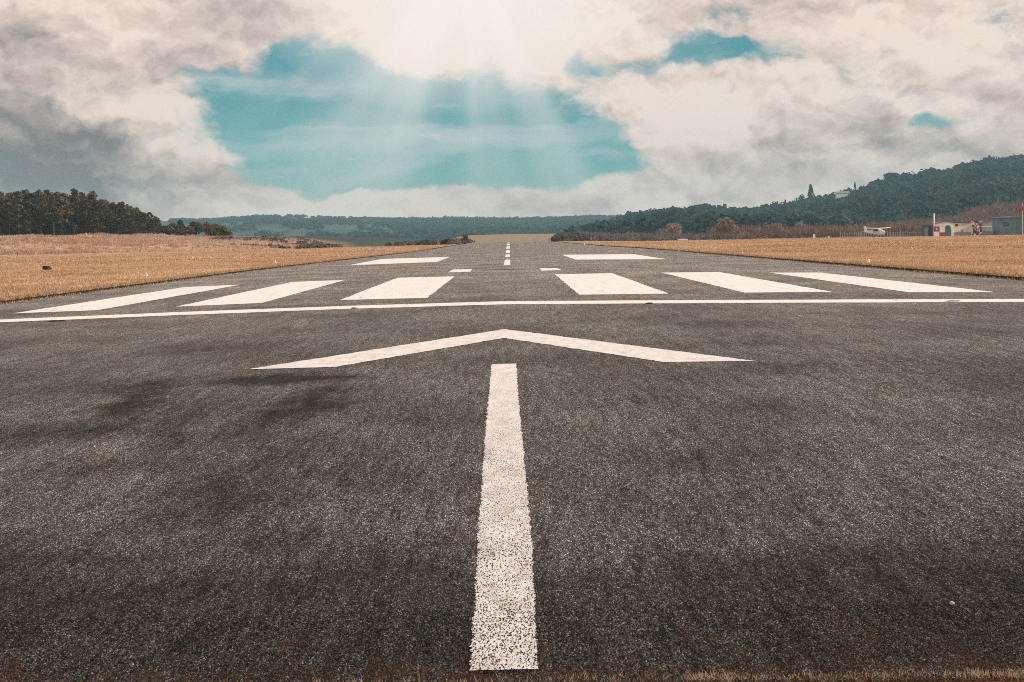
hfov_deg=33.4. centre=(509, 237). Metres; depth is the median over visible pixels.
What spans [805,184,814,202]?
conifer
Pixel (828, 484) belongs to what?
runway
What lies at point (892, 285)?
threshold stripe
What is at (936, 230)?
marker board
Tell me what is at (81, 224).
pine tree
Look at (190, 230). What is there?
bare tree
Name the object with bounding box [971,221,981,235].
speckled board
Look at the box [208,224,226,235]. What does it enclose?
bushy tree
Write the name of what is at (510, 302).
threshold line
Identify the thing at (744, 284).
threshold stripe
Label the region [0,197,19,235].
pine tree
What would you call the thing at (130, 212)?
pine tree
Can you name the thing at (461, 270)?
painted block
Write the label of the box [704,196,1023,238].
bare thicket
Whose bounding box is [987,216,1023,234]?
hangar
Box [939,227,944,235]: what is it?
marker board
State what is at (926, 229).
shed
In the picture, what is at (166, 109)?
sky
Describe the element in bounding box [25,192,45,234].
pine tree
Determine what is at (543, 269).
painted block
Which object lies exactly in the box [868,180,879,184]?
round evergreen
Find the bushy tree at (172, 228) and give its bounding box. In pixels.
[159,223,178,234]
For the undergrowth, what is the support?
on the ground at (354, 242)
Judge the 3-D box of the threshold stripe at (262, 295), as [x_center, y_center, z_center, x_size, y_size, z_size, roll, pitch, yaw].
[-6.100,1.411,45.400,1.757,0.014,20.400,-1,0,0]
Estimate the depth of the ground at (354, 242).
97.87 m
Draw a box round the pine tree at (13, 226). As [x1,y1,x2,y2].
[8,194,25,233]
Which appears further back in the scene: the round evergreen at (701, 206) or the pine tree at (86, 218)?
the round evergreen at (701, 206)
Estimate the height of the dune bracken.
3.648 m
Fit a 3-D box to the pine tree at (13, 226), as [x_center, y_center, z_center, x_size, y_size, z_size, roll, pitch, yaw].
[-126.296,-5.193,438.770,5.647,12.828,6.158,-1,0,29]
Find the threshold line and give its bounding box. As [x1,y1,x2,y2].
[0,299,1023,321]
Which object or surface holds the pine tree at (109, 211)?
on the ground at (354, 242)
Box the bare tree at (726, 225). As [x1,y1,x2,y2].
[714,217,735,233]
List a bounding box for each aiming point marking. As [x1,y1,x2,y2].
[352,257,448,264]
[564,254,661,259]
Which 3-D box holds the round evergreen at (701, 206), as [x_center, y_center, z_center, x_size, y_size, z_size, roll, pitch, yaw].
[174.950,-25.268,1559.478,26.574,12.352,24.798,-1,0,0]
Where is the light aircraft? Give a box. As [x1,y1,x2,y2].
[864,226,890,236]
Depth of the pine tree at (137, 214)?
427.77 m
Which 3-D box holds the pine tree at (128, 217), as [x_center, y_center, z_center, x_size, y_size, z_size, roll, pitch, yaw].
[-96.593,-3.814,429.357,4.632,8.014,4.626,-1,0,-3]
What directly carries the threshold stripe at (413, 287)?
on the runway
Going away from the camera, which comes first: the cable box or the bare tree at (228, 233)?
the cable box
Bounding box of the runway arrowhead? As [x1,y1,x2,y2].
[252,329,752,368]
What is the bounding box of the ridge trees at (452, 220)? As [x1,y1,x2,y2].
[167,214,615,224]
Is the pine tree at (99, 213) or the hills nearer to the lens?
the pine tree at (99, 213)
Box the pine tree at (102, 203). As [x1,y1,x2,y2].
[96,201,109,228]
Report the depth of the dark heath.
385.61 m
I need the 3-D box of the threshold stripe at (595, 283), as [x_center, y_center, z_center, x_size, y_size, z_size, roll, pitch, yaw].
[2.464,1.220,46.950,1.991,0.016,20.900,-1,0,0]
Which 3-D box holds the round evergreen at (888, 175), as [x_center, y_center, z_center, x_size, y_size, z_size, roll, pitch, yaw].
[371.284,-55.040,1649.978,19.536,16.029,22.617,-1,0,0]
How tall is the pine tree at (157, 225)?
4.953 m
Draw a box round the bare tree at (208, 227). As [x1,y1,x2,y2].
[201,221,217,235]
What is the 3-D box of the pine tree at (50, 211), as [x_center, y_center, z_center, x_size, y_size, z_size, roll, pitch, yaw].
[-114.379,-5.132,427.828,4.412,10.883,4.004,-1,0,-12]
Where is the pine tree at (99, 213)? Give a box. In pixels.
[89,206,108,232]
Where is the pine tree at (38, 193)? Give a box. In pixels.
[30,189,48,233]
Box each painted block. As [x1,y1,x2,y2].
[449,269,471,271]
[540,268,559,270]
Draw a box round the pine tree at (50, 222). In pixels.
[42,198,59,230]
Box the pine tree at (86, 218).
[79,197,92,232]
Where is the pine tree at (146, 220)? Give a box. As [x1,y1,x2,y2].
[140,215,151,232]
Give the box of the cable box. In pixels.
[42,266,51,269]
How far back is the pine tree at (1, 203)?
432.15 m
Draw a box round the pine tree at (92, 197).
[87,193,97,231]
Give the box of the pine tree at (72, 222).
[67,197,79,233]
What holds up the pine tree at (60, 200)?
on the ground at (354, 242)
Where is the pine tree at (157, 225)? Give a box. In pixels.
[150,218,160,232]
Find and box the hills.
[160,217,457,236]
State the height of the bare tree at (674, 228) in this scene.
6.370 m
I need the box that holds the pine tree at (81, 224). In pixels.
[75,204,87,233]
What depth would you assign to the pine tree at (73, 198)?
432.23 m
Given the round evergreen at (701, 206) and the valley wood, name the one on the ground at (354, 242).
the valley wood
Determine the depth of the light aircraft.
494.15 m
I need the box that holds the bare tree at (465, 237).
[461,234,468,240]
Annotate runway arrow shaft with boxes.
[469,364,537,669]
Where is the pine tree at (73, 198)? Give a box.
[65,188,82,234]
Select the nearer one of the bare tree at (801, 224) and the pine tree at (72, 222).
the pine tree at (72, 222)
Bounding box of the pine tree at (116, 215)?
[113,204,124,234]
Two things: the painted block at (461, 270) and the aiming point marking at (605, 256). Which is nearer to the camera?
the painted block at (461, 270)
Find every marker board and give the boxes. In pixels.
[933,226,938,235]
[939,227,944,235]
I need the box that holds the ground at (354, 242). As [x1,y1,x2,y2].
[0,234,1023,681]
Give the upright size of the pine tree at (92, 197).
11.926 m
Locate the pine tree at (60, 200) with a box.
[53,196,70,234]
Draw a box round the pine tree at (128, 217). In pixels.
[116,206,134,234]
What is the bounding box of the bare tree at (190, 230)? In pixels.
[185,226,194,234]
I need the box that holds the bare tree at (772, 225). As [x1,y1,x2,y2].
[763,222,780,238]
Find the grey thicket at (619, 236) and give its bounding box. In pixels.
[573,229,754,240]
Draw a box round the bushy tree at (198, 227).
[188,221,204,235]
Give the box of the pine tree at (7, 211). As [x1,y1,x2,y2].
[1,195,14,230]
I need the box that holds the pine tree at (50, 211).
[44,195,61,234]
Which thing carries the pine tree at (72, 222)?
on the ground at (354, 242)
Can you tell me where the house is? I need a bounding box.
[835,191,849,198]
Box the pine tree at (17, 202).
[7,191,29,234]
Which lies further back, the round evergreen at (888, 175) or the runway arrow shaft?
the round evergreen at (888, 175)
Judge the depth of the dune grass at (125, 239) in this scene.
289.83 m
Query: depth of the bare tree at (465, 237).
399.71 m
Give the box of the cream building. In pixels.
[928,221,970,235]
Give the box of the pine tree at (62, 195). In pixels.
[54,192,71,230]
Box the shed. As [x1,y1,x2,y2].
[920,223,932,235]
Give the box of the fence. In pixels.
[840,231,920,237]
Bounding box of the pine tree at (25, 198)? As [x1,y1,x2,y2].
[19,194,39,234]
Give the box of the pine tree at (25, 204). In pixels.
[19,201,31,235]
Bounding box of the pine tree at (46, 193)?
[40,189,52,231]
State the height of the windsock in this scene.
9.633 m
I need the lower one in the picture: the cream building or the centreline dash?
the centreline dash
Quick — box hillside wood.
[555,154,1023,234]
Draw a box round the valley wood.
[202,216,609,239]
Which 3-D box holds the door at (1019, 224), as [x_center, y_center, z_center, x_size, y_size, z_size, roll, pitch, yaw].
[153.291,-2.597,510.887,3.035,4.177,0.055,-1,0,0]
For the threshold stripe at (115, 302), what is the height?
0.013 m
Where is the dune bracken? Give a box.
[209,236,342,248]
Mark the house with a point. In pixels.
(839, 194)
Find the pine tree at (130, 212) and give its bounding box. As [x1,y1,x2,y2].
[125,208,138,231]
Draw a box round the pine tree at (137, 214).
[127,210,146,228]
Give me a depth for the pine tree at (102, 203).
435.29 m
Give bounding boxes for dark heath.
[384,232,598,245]
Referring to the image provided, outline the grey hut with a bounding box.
[976,219,993,234]
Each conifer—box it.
[174,219,188,235]
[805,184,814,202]
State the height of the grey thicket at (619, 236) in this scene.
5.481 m
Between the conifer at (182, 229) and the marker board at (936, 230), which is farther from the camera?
the marker board at (936, 230)
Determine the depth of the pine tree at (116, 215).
429.18 m
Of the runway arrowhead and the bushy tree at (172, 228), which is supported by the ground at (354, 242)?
the bushy tree at (172, 228)
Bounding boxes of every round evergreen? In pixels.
[686,203,711,209]
[797,194,805,204]
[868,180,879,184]
[883,172,900,180]
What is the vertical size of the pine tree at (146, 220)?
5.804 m
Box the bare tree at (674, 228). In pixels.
[657,223,682,234]
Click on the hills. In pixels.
(289, 231)
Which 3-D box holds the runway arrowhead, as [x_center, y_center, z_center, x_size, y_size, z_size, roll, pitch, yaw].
[-0.091,1.259,19.984,5.030,0.022,6.332,-1,0,0]
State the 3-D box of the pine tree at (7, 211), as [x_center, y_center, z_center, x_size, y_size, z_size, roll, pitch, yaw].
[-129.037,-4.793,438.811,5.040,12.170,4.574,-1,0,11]
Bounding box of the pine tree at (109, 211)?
[100,203,115,233]
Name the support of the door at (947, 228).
in the cream building
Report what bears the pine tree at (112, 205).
on the ground at (354, 242)
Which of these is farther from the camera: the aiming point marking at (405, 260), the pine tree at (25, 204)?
the pine tree at (25, 204)
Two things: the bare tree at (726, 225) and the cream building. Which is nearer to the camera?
the cream building
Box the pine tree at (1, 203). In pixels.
[0,197,9,235]
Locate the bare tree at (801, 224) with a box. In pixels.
[794,220,806,228]
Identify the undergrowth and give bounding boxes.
[1,218,162,235]
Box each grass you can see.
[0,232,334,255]
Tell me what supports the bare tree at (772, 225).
on the ground at (354, 242)
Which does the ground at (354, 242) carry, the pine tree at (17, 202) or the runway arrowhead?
the pine tree at (17, 202)
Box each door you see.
[945,225,950,235]
[1016,221,1023,234]
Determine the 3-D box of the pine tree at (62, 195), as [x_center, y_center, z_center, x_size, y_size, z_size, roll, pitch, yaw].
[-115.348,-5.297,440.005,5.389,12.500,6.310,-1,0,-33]
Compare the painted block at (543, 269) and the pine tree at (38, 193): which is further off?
the pine tree at (38, 193)
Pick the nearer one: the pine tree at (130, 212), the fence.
the pine tree at (130, 212)
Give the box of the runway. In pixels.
[0,242,1023,681]
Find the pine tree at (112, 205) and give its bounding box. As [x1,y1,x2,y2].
[107,202,116,231]
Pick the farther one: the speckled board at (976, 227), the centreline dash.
the speckled board at (976, 227)
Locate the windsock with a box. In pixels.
[1016,206,1022,234]
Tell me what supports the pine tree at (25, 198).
on the ground at (354, 242)
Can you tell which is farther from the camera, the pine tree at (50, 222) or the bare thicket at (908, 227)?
the bare thicket at (908, 227)
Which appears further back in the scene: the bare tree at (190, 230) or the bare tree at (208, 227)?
the bare tree at (208, 227)
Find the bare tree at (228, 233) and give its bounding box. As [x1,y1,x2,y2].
[220,230,233,236]
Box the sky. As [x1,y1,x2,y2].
[0,0,1023,220]
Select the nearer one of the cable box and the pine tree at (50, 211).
the cable box
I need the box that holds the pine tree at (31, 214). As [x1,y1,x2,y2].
[21,201,38,234]
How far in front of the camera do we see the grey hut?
506.00 m
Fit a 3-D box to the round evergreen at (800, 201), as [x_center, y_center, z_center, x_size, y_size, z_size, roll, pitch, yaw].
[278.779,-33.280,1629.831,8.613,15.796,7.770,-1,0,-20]
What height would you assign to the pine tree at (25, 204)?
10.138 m
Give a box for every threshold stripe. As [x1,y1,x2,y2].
[18,285,235,312]
[176,280,342,306]
[341,276,453,299]
[555,273,668,294]
[665,272,830,292]
[775,273,990,291]
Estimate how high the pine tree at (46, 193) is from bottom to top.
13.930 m
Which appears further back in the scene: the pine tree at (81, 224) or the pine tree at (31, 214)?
the pine tree at (81, 224)

